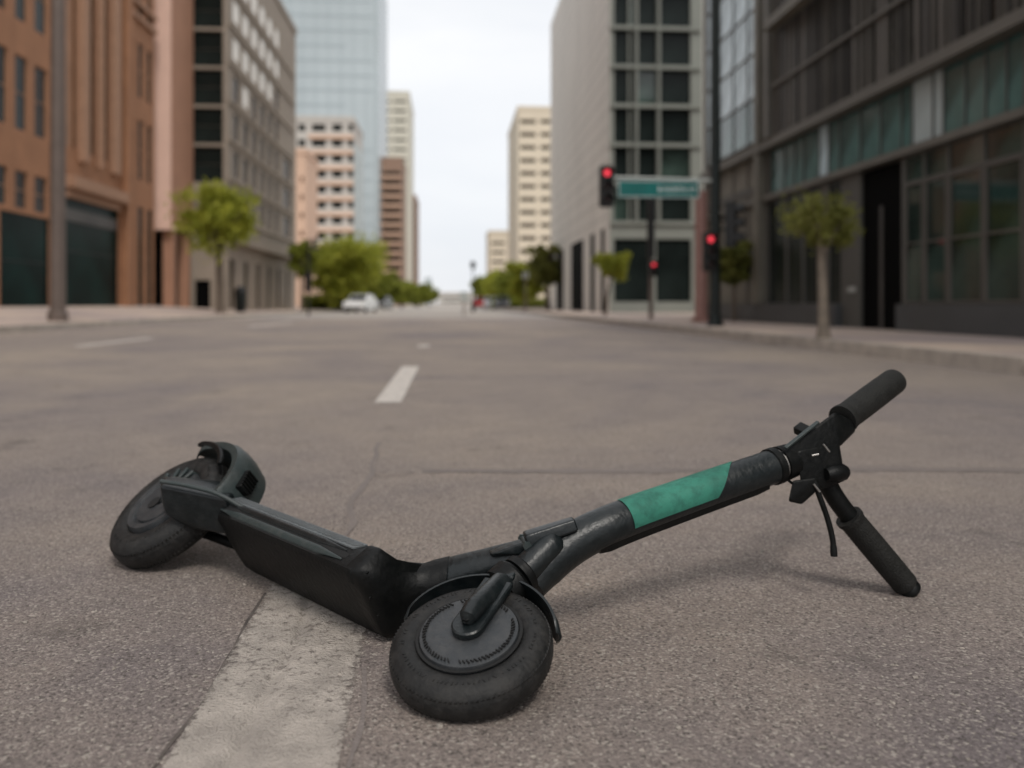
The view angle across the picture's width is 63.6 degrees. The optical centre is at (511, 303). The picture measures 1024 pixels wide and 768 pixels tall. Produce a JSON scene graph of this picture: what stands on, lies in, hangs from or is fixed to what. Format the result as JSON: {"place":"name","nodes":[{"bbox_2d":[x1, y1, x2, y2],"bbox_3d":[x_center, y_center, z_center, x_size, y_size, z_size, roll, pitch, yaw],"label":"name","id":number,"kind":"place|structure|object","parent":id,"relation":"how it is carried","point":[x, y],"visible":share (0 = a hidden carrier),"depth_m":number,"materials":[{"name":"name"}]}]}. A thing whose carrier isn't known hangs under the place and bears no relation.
{"place":"outdoors","nodes":[
{"label":"outdoors","id":0,"kind":"place"},
{"bbox_2d":[0,305,419,325],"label":"pavement","id":1,"kind":"structure","parent":0,"point":[21,315],"depth_m":29.15,"materials":[{"name":"concrete"}]},
{"bbox_2d":[47,0,68,320],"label":"lamp post","id":2,"kind":"object","parent":1,"relation":"on","point":[57,311],"visible":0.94,"depth_m":20.66,"materials":[{"name":"grey metal"}]},
{"bbox_2d":[0,0,157,306],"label":"brick building","id":3,"kind":"structure","parent":1,"relation":"on","point":[109,87],"depth_m":35.91,"materials":[{"name":"brown brick"}]},
{"bbox_2d":[0,45,5,123],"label":"window","id":4,"kind":"structure","parent":3,"relation":"in","point":[2,49],"depth_m":29.74,"materials":[{"name":"grey glass"}]},
{"bbox_2d":[0,165,5,204],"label":"window","id":5,"kind":"structure","parent":3,"relation":"in","point":[2,168],"depth_m":29.74,"materials":[{"name":"grey glass"}]},
{"bbox_2d":[15,54,25,131],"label":"window","id":6,"kind":"structure","parent":3,"relation":"in","point":[20,63],"depth_m":30.99,"materials":[{"name":"grey glass"}]},
{"bbox_2d":[15,169,25,209],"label":"window","id":7,"kind":"structure","parent":3,"relation":"in","point":[20,177],"depth_m":30.99,"materials":[{"name":"grey glass"}]},
{"bbox_2d":[15,0,25,23],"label":"window","id":8,"kind":"structure","parent":3,"relation":"in","point":[20,5],"depth_m":31.02,"materials":[{"name":"grey glass"}]},
{"bbox_2d":[0,209,47,306],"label":"shop window","id":9,"kind":"structure","parent":3,"relation":"in","point":[23,238],"depth_m":31.21,"materials":[{"name":"green glass"}]},
{"bbox_2d":[35,65,45,139],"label":"window","id":10,"kind":"structure","parent":3,"relation":"in","point":[40,74],"depth_m":32.50,"materials":[{"name":"grey glass"}]},
{"bbox_2d":[35,176,45,213],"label":"window","id":11,"kind":"structure","parent":3,"relation":"in","point":[40,183],"depth_m":32.50,"materials":[{"name":"grey glass"}]},
{"bbox_2d":[35,0,45,36],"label":"window","id":12,"kind":"structure","parent":3,"relation":"in","point":[40,5],"depth_m":32.50,"materials":[{"name":"grey glass"}]},
{"bbox_2d":[67,0,70,145],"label":"tall window","id":13,"kind":"structure","parent":3,"relation":"in","point":[68,1],"depth_m":34.98,"materials":[{"name":"brown glass"}]},
{"bbox_2d":[73,0,75,148],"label":"tall window","id":14,"kind":"structure","parent":3,"relation":"in","point":[74,1],"depth_m":35.44,"materials":[{"name":"brown glass"}]},
{"bbox_2d":[66,197,116,305],"bbox_3d":[-18.897,-2.262,37.054,0.075,4.884,5.741,0,0,-4],"label":"shop window","id":15,"kind":"structure","parent":3,"relation":"in","point":[91,251],"depth_m":37.01,"materials":[{"name":"green glass"}]},
{"bbox_2d":[90,0,93,155],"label":"tall window","id":16,"kind":"structure","parent":3,"relation":"in","point":[91,1],"depth_m":37.22,"materials":[{"name":"brown glass"}]},
{"bbox_2d":[105,0,107,161],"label":"tall window","id":17,"kind":"structure","parent":3,"relation":"in","point":[106,1],"depth_m":38.73,"materials":[{"name":"brown glass"}]},
{"bbox_2d":[138,43,141,97],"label":"window","id":18,"kind":"structure","parent":3,"relation":"in","point":[139,46],"depth_m":42.87,"materials":[{"name":"brown glass"}]},
{"bbox_2d":[138,120,141,179],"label":"window","id":19,"kind":"structure","parent":3,"relation":"in","point":[139,122],"depth_m":42.84,"materials":[{"name":"brown glass"}]},
{"bbox_2d":[138,207,141,305],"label":"shop window","id":20,"kind":"structure","parent":3,"relation":"in","point":[139,208],"depth_m":42.84,"materials":[{"name":"brown glass"}]},
{"bbox_2d":[147,50,150,103],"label":"window","id":21,"kind":"structure","parent":3,"relation":"in","point":[148,53],"depth_m":44.12,"materials":[{"name":"brown glass"}]},
{"bbox_2d":[147,125,150,183],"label":"window","id":22,"kind":"structure","parent":3,"relation":"in","point":[148,127],"depth_m":44.15,"materials":[{"name":"brown glass"}]},
{"bbox_2d":[147,210,150,305],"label":"shop window","id":23,"kind":"structure","parent":3,"relation":"in","point":[148,211],"depth_m":44.12,"materials":[{"name":"brown glass"}]},
{"bbox_2d":[154,0,192,307],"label":"salmon building","id":24,"kind":"structure","parent":1,"relation":"on","point":[173,104],"depth_m":46.22,"materials":[{"name":"stone"}]},
{"bbox_2d":[165,175,261,312],"bbox_3d":[-13.354,-2.644,36.950,4.163,6.220,4.307,0,0,-28],"label":"street tree","id":25,"kind":"object","parent":1,"relation":"on","point":[220,215],"visible":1,"depth_m":36.43,"materials":[{"name":"green plant"}]},
{"bbox_2d":[176,0,296,310],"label":"stone office","id":26,"kind":"structure","parent":1,"relation":"on","point":[244,93],"depth_m":55.62,"materials":[{"name":"grey stone"}]},
{"bbox_2d":[195,280,209,308],"bbox_3d":[-18.673,-0.504,49.971,0.923,1.883,0.040,0,0,-4],"label":"door","id":27,"kind":"structure","parent":26,"relation":"in","point":[202,287],"depth_m":49.95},
{"bbox_2d":[230,259,232,308],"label":"ground floor window","id":28,"kind":"structure","parent":26,"relation":"in","point":[231,260],"depth_m":51.43,"materials":[{"name":"grey glass"}]},
{"bbox_2d":[233,77,237,104],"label":"window","id":29,"kind":"structure","parent":26,"relation":"in","point":[235,83],"depth_m":52.39,"materials":[{"name":"grey glass"}]},
{"bbox_2d":[233,114,237,141],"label":"window","id":30,"kind":"structure","parent":26,"relation":"in","point":[235,120],"depth_m":52.39,"materials":[{"name":"grey glass"}]},
{"bbox_2d":[233,152,237,179],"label":"window","id":31,"kind":"structure","parent":26,"relation":"in","point":[235,157],"depth_m":52.39,"materials":[{"name":"grey glass"}]},
{"bbox_2d":[233,0,238,26],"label":"window","id":32,"kind":"structure","parent":26,"relation":"in","point":[235,8],"depth_m":52.16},
{"bbox_2d":[233,38,238,63],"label":"window","id":33,"kind":"structure","parent":26,"relation":"in","point":[235,45],"depth_m":52.16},
{"bbox_2d":[256,264,258,307],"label":"ground floor window","id":34,"kind":"structure","parent":26,"relation":"in","point":[257,266],"depth_m":58.36,"materials":[{"name":"grey glass"}]},
{"bbox_2d":[283,158,288,180],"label":"window","id":35,"kind":"structure","parent":26,"relation":"in","point":[285,164],"depth_m":68.26,"materials":[{"name":"grey glass"}]},
{"bbox_2d":[283,187,288,208],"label":"window","id":36,"kind":"structure","parent":26,"relation":"in","point":[285,192],"depth_m":68.26,"materials":[{"name":"grey glass"}]},
{"bbox_2d":[283,216,288,237],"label":"window","id":37,"kind":"structure","parent":26,"relation":"in","point":[285,220],"depth_m":68.26,"materials":[{"name":"grey glass"}]},
{"bbox_2d":[234,286,246,311],"bbox_3d":[-13.690,-0.230,41.598,0.620,1.380,0.620,0,0,-4],"label":"litter bin","id":38,"kind":"object","parent":1,"relation":"on","point":[240,292],"visible":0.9,"depth_m":41.38,"materials":[{"name":"black metal"}]},
{"bbox_2d":[286,239,322,309],"bbox_3d":[-15.408,-2.217,61.139,2.642,5.355,2.408,0,0,-4],"label":"street tree","id":39,"kind":"object","parent":1,"relation":"on","point":[297,253],"visible":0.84,"depth_m":60.71,"materials":[{"name":"green plant"}]},
{"bbox_2d":[296,148,318,306],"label":"salmon block","id":40,"kind":"structure","parent":1,"relation":"on","point":[307,163],"depth_m":118.31,"materials":[{"name":"pink concrete"}]},
{"bbox_2d":[296,116,362,296],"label":"balcony block","id":41,"kind":"structure","parent":1,"relation":"on","point":[333,145],"depth_m":167.92,"materials":[{"name":"beige concrete"}]},
{"bbox_2d":[281,0,386,267],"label":"glass tower","id":42,"kind":"structure","parent":1,"relation":"on","point":[341,57],"depth_m":227.33,"materials":[{"name":"glass"}]},
{"bbox_2d":[381,157,406,305],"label":"brown office","id":43,"kind":"structure","parent":1,"relation":"on","point":[393,198],"depth_m":238.27,"materials":[{"name":"concrete"}]},
{"bbox_2d":[387,91,413,304],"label":"cream tower","id":44,"kind":"structure","parent":1,"relation":"on","point":[400,127],"depth_m":298.02,"materials":[{"name":"concrete"}]},
{"bbox_2d":[413,195,418,284],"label":"narrow grey tower","id":45,"kind":"structure","parent":1,"relation":"on","point":[415,240],"depth_m":328.74,"materials":[{"name":"brown concrete"}]},
{"bbox_2d":[226,305,558,318],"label":"concrete roadway","id":46,"kind":"structure","parent":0,"point":[439,312],"depth_m":46.93,"materials":[{"name":"concrete"}]},
{"bbox_2d":[304,238,317,315],"bbox_3d":[-10.263,-1.379,42.220,0.646,3.958,0.460,0,0,-19],"label":"corner signal","id":47,"kind":"object","parent":46,"relation":"on","point":[308,281],"visible":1,"depth_m":42.25,"materials":[{"name":"black metal"}]},
{"bbox_2d":[312,230,392,309],"bbox_3d":[-12.861,-2.771,64.933,7.510,6.462,8.008,0,0,-29],"label":"street tree","id":48,"kind":"object","parent":46,"relation":"on","point":[347,268],"visible":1,"depth_m":63.69,"materials":[{"name":"green plant"}]},
{"bbox_2d":[343,294,377,311],"bbox_3d":[-11.027,-0.055,60.348,1.602,1.311,3.837,0,0,6],"label":"white car","id":49,"kind":"object","parent":46,"relation":"on","point":[356,302],"visible":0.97,"depth_m":59.45,"materials":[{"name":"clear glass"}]},
{"bbox_2d":[362,267,398,298],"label":"street tree","id":50,"kind":"object","parent":46,"relation":"on","point":[382,287],"visible":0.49,"depth_m":90.06,"materials":[{"name":"green plant"}]},
{"bbox_2d":[370,296,392,309],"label":"dark car","id":51,"kind":"object","parent":46,"relation":"on","point":[384,302],"visible":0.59,"depth_m":90.26,"materials":[{"name":"grey metal"}]},
{"bbox_2d":[386,279,406,307],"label":"street tree","id":52,"kind":"object","parent":46,"relation":"on","point":[396,290],"visible":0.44,"depth_m":108.27,"materials":[{"name":"green plant"}]},
{"bbox_2d":[395,280,419,307],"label":"street tree","id":53,"kind":"object","parent":46,"relation":"on","point":[412,292],"visible":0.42,"depth_m":128.18,"materials":[{"name":"green plant"}]},
{"bbox_2d":[405,282,432,306],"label":"street tree","id":54,"kind":"object","parent":46,"relation":"on","point":[425,289],"visible":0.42,"depth_m":157.84,"materials":[{"name":"green plant"}]},
{"bbox_2d":[425,288,439,305],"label":"street tree","id":55,"kind":"object","parent":46,"relation":"on","point":[434,296],"visible":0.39,"depth_m":207.85,"materials":[{"name":"green plant"}]},
{"bbox_2d":[470,261,475,311],"bbox_3d":[-2.929,-1.324,61.954,0.400,3.847,0.400,0,0,-4],"label":"street lamp","id":56,"kind":"object","parent":46,"relation":"on","point":[472,264],"visible":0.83,"depth_m":61.90,"materials":[{"name":"black metal"}]},
{"bbox_2d":[493,296,509,309],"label":"parked car","id":57,"kind":"object","parent":46,"relation":"on","point":[504,302],"visible":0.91,"depth_m":88.21,"materials":[{"name":"grey metal"}]},
{"bbox_2d":[387,0,558,303],"label":"sky","id":58,"kind":"structure","parent":0,"point":[466,67],"materials":[{"name":"white"}]},
{"bbox_2d":[0,318,1023,767],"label":"road","id":59,"kind":"structure","parent":0,"point":[292,410],"depth_m":2.18,"materials":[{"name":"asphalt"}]},
{"bbox_2d":[152,592,266,767],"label":"road crack","id":60,"kind":"object","parent":59,"relation":"on","point":[179,732],"visible":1,"depth_m":1.26,"materials":[{"name":"asphalt"}]},
{"bbox_2d":[162,547,381,767],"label":"lane marking","id":61,"kind":"object","parent":59,"relation":"on","point":[253,734],"visible":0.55,"depth_m":1.26,"materials":[{"name":"paint"}]},
{"bbox_2d":[346,666,366,767],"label":"road crack","id":62,"kind":"object","parent":59,"relation":"on","point":[358,735],"visible":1,"depth_m":1.19,"materials":[{"name":"asphalt"}]},
{"bbox_2d":[343,443,381,535],"bbox_3d":[-0.500,0.601,2.821,0.051,0.008,1.501,0,0,-5],"label":"road crack","id":63,"kind":"object","parent":59,"relation":"on","point":[359,491],"visible":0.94,"depth_m":2.64,"materials":[{"name":"asphalt"}]},
{"bbox_2d":[374,366,418,402],"bbox_3d":[-0.862,0.597,6.454,0.160,0.001,2.900,0,0,-4],"label":"lane marking","id":64,"kind":"object","parent":59,"relation":"on","point":[395,389],"visible":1,"depth_m":5.97,"materials":[{"name":"paint"}]},
{"bbox_2d":[109,369,920,722],"bbox_3d":[-0.072,0.379,1.588,1.837,0.462,0.847,0,0,7],"label":"electric scooter","id":65,"kind":"object","parent":59,"relation":"on","point":[473,633],"visible":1,"depth_m":1.51,"materials":[{"name":"metal"}]},
{"bbox_2d":[422,467,1023,472],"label":"tar seam","id":66,"kind":"object","parent":59,"relation":"on","point":[671,470],"visible":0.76,"depth_m":2.97,"materials":[{"name":"asphalt"}]},
{"bbox_2d":[466,305,1023,356],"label":"pavement","id":67,"kind":"structure","parent":0,"point":[995,345],"depth_m":12.90,"materials":[{"name":"concrete"}]},
{"bbox_2d":[469,275,485,296],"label":"street tree","id":68,"kind":"object","parent":67,"relation":"on","point":[478,288],"visible":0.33,"depth_m":138.22,"materials":[{"name":"green plant"}]},
{"bbox_2d":[482,266,500,296],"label":"street tree","id":69,"kind":"object","parent":67,"relation":"on","point":[488,291],"visible":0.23,"depth_m":114.27,"materials":[{"name":"green plant"}]},
{"bbox_2d":[486,230,507,273],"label":"cream office","id":70,"kind":"structure","parent":67,"relation":"on","point":[497,248],"depth_m":290.53,"materials":[{"name":"beige concrete"}]},
{"bbox_2d":[489,261,523,299],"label":"street tree","id":71,"kind":"object","parent":67,"relation":"on","point":[500,283],"visible":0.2,"depth_m":94.11,"materials":[{"name":"green plant"}]},
{"bbox_2d":[504,259,543,308],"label":"street tree","id":72,"kind":"object","parent":67,"relation":"on","point":[516,286],"visible":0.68,"depth_m":77.29,"materials":[{"name":"green plant"}]},
{"bbox_2d":[508,106,550,302],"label":"cream office tower","id":73,"kind":"structure","parent":67,"relation":"on","point":[529,178],"depth_m":201.13,"materials":[{"name":"beige concrete"}]},
{"bbox_2d":[523,242,560,309],"bbox_3d":[2.459,-2.154,64.475,3.352,5.260,3.024,0,0,21],"label":"street tree","id":74,"kind":"object","parent":67,"relation":"on","point":[543,263],"visible":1,"depth_m":63.97,"materials":[{"name":"green plant"}]},
{"bbox_2d":[591,251,631,314],"bbox_3d":[4.149,-0.840,33.344,1.614,2.622,1.432,0,0,-25],"label":"street tree","id":75,"kind":"object","parent":67,"relation":"on","point":[612,266],"visible":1,"depth_m":33.14,"materials":[{"name":"green plant"}]},
{"bbox_2d":[551,0,702,312],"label":"stone and glass building","id":76,"kind":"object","parent":67,"relation":"on","point":[627,88],"visible":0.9,"depth_m":44.70,"materials":[{"name":"stone"}]},
{"bbox_2d":[557,249,562,309],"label":"colonnade window","id":77,"kind":"structure","parent":76,"relation":"in","point":[560,256],"depth_m":64.13,"materials":[{"name":"glass"}]},
{"bbox_2d":[571,239,582,310],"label":"colonnade window","id":78,"kind":"structure","parent":76,"relation":"in","point":[576,248],"depth_m":55.55,"materials":[{"name":"glass"}]},
{"bbox_2d":[590,233,594,310],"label":"colonnade window","id":79,"kind":"structure","parent":76,"relation":"in","point":[592,237],"depth_m":49.69,"materials":[{"name":"glass"}]},
{"bbox_2d":[601,228,604,311],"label":"colonnade window","id":80,"kind":"structure","parent":76,"relation":"in","point":[603,230],"depth_m":46.41,"materials":[{"name":"glass"}]},
{"bbox_2d":[614,239,650,301],"bbox_3d":[6.474,-1.813,44.552,2.039,3.380,0.040,0,0,-4],"label":"ground floor window","id":81,"kind":"structure","parent":76,"relation":"in","point":[636,287],"depth_m":44.54,"materials":[{"name":"black glass"}]},
{"bbox_2d":[656,239,689,301],"bbox_3d":[8.703,-1.813,44.719,1.931,3.380,0.040,0,0,-4],"label":"ground floor window","id":82,"kind":"structure","parent":76,"relation":"in","point":[672,255],"depth_m":44.70,"materials":[{"name":"black glass"}]},
{"bbox_2d":[647,198,657,318],"bbox_3d":[4.202,-1.432,24.745,0.255,3.785,0.510,0,0,-4],"label":"pedestrian signal","id":83,"kind":"object","parent":67,"relation":"on","point":[653,270],"visible":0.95,"depth_m":24.78,"materials":[{"name":"grey metal"}]},
{"bbox_2d":[599,0,745,325],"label":"signal mast","id":84,"kind":"object","parent":67,"relation":"on","point":[711,245],"visible":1,"depth_m":17.17,"materials":[{"name":"black metal"}]},
{"bbox_2d":[618,180,698,197],"bbox_3d":[3.037,-2.381,17.103,1.713,0.359,0.020,0,0,-4],"label":"street sign","id":85,"kind":"object","parent":84,"relation":"attached to","point":[654,189],"visible":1,"depth_m":17.10,"materials":[{"name":"metal"}]},
{"bbox_2d":[691,191,707,321],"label":"pink column","id":86,"kind":"structure","parent":67,"relation":"on","point":[701,275],"depth_m":20.77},
{"bbox_2d":[720,240,752,321],"bbox_3d":[5.735,-0.616,21.542,1.061,2.152,1.142,0,0,36],"label":"street tree","id":87,"kind":"object","parent":67,"relation":"on","point":[736,262],"visible":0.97,"depth_m":21.37,"materials":[{"name":"green plant"}]},
{"bbox_2d":[774,187,865,338],"bbox_3d":[4.049,-0.562,10.957,1.101,2.048,1.299,0,0,-4],"label":"street tree","id":88,"kind":"object","parent":67,"relation":"on","point":[827,228],"visible":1,"depth_m":10.81,"materials":[{"name":"green plant"}]},
{"bbox_2d":[699,0,1023,337],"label":"dark glass building","id":89,"kind":"structure","parent":0,"point":[901,122],"depth_m":14.98,"materials":[{"name":"grey metal"}]},
{"bbox_2d":[770,198,784,302],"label":"ground floor window","id":90,"kind":"structure","parent":89,"relation":"in","point":[777,241],"depth_m":19.82,"materials":[{"name":"black glass"}]},
{"bbox_2d":[789,193,801,302],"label":"ground floor window","id":91,"kind":"structure","parent":89,"relation":"in","point":[795,243],"depth_m":18.78,"materials":[{"name":"black glass"}]},
{"bbox_2d":[805,187,819,302],"bbox_3d":[6.535,-1.255,17.883,0.040,2.466,0.778,0,0,-4],"label":"ground floor window","id":92,"kind":"structure","parent":89,"relation":"in","point":[811,281],"depth_m":17.95,"materials":[{"name":"black glass"}]},
{"bbox_2d":[830,180,840,302],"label":"ground floor window","id":93,"kind":"structure","parent":89,"relation":"in","point":[835,260],"depth_m":16.83,"materials":[{"name":"black glass"}]},
{"bbox_2d":[851,0,913,94],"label":"upper window","id":94,"kind":"structure","parent":89,"relation":"in","point":[892,0],"depth_m":14.66,"materials":[{"name":"glass"}]},
{"bbox_2d":[863,161,901,328],"bbox_3d":[6.744,-1.020,15.042,0.045,2.940,1.406,0,0,-4],"label":"door","id":95,"kind":"structure","parent":89,"relation":"in","point":[882,187],"depth_m":15.00,"materials":[{"name":"glass"}]},
{"bbox_2d":[905,181,922,302],"bbox_3d":[6.811,-1.030,13.942,0.075,2.020,0.521,0,0,-4],"label":"ground floor window","id":96,"kind":"structure","parent":89,"relation":"in","point":[914,191],"depth_m":13.96,"materials":[{"name":"black glass"}]},
{"bbox_2d":[907,153,922,181],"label":"transom window","id":97,"kind":"structure","parent":89,"relation":"in","point":[914,163],"depth_m":13.94,"materials":[{"name":"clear glass"}]},
{"bbox_2d":[924,175,946,302],"bbox_3d":[6.857,-1.030,13.318,0.075,2.020,0.599,0,0,-4],"label":"ground floor window","id":98,"kind":"structure","parent":89,"relation":"in","point":[935,189],"depth_m":13.36,"materials":[{"name":"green glass"}]},
{"bbox_2d":[926,145,946,176],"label":"transom window","id":99,"kind":"structure","parent":89,"relation":"in","point":[936,159],"depth_m":13.33,"materials":[{"name":"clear glass"}]},
{"bbox_2d":[948,165,982,302],"bbox_3d":[6.914,-1.030,12.549,0.075,2.020,0.825,0,0,-4],"label":"ground floor window","id":100,"kind":"structure","parent":89,"relation":"in","point":[965,187],"depth_m":12.58,"materials":[{"name":"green glass"}]},
{"bbox_2d":[951,134,982,169],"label":"transom window","id":101,"kind":"structure","parent":89,"relation":"in","point":[969,151],"depth_m":12.53,"materials":[{"name":"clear glass"}]},
{"bbox_2d":[966,0,1022,34],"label":"upper window","id":102,"kind":"structure","parent":89,"relation":"in","point":[993,1],"depth_m":11.96,"materials":[{"name":"brown glass"}]},
{"bbox_2d":[984,155,1021,302],"bbox_3d":[6.978,-1.030,11.691,0.075,2.020,0.795,0,0,-4],"label":"ground floor window","id":103,"kind":"structure","parent":89,"relation":"in","point":[1002,178],"depth_m":11.72,"materials":[{"name":"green glass"}]},
{"bbox_2d":[987,122,1021,160],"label":"transom window","id":104,"kind":"structure","parent":89,"relation":"in","point":[1007,140],"depth_m":11.70,"materials":[{"name":"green glass"}]},
{"label":"ground","id":105,"kind":"structure","parent":0,"visible":0},
{"bbox_2d":[0,305,427,332],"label":"kerb","id":106,"kind":"structure","parent":105,"relation":"on","point":[31,327],"depth_m":23.30,"materials":[{"name":"concrete"}]},
{"bbox_2d":[304,294,353,310],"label":"hedge","id":107,"kind":"object","parent":105,"relation":"on","point":[316,303],"visible":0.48,"depth_m":68.24,"materials":[{"name":"green plant"}]},
{"bbox_2d":[438,295,471,304],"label":"grey block","id":108,"kind":"structure","parent":105,"relation":"on","point":[449,300],"depth_m":478.80,"materials":[{"name":"beige concrete"}]},
{"bbox_2d":[491,296,544,308],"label":"hedge","id":109,"kind":"object","parent":105,"relation":"on","point":[539,303],"visible":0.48,"depth_m":89.66,"materials":[{"name":"green plant"}]},
{"bbox_2d":[462,305,1023,374],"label":"kerb","id":110,"kind":"structure","parent":105,"relation":"on","point":[1009,364],"depth_m":9.79,"materials":[{"name":"concrete"}]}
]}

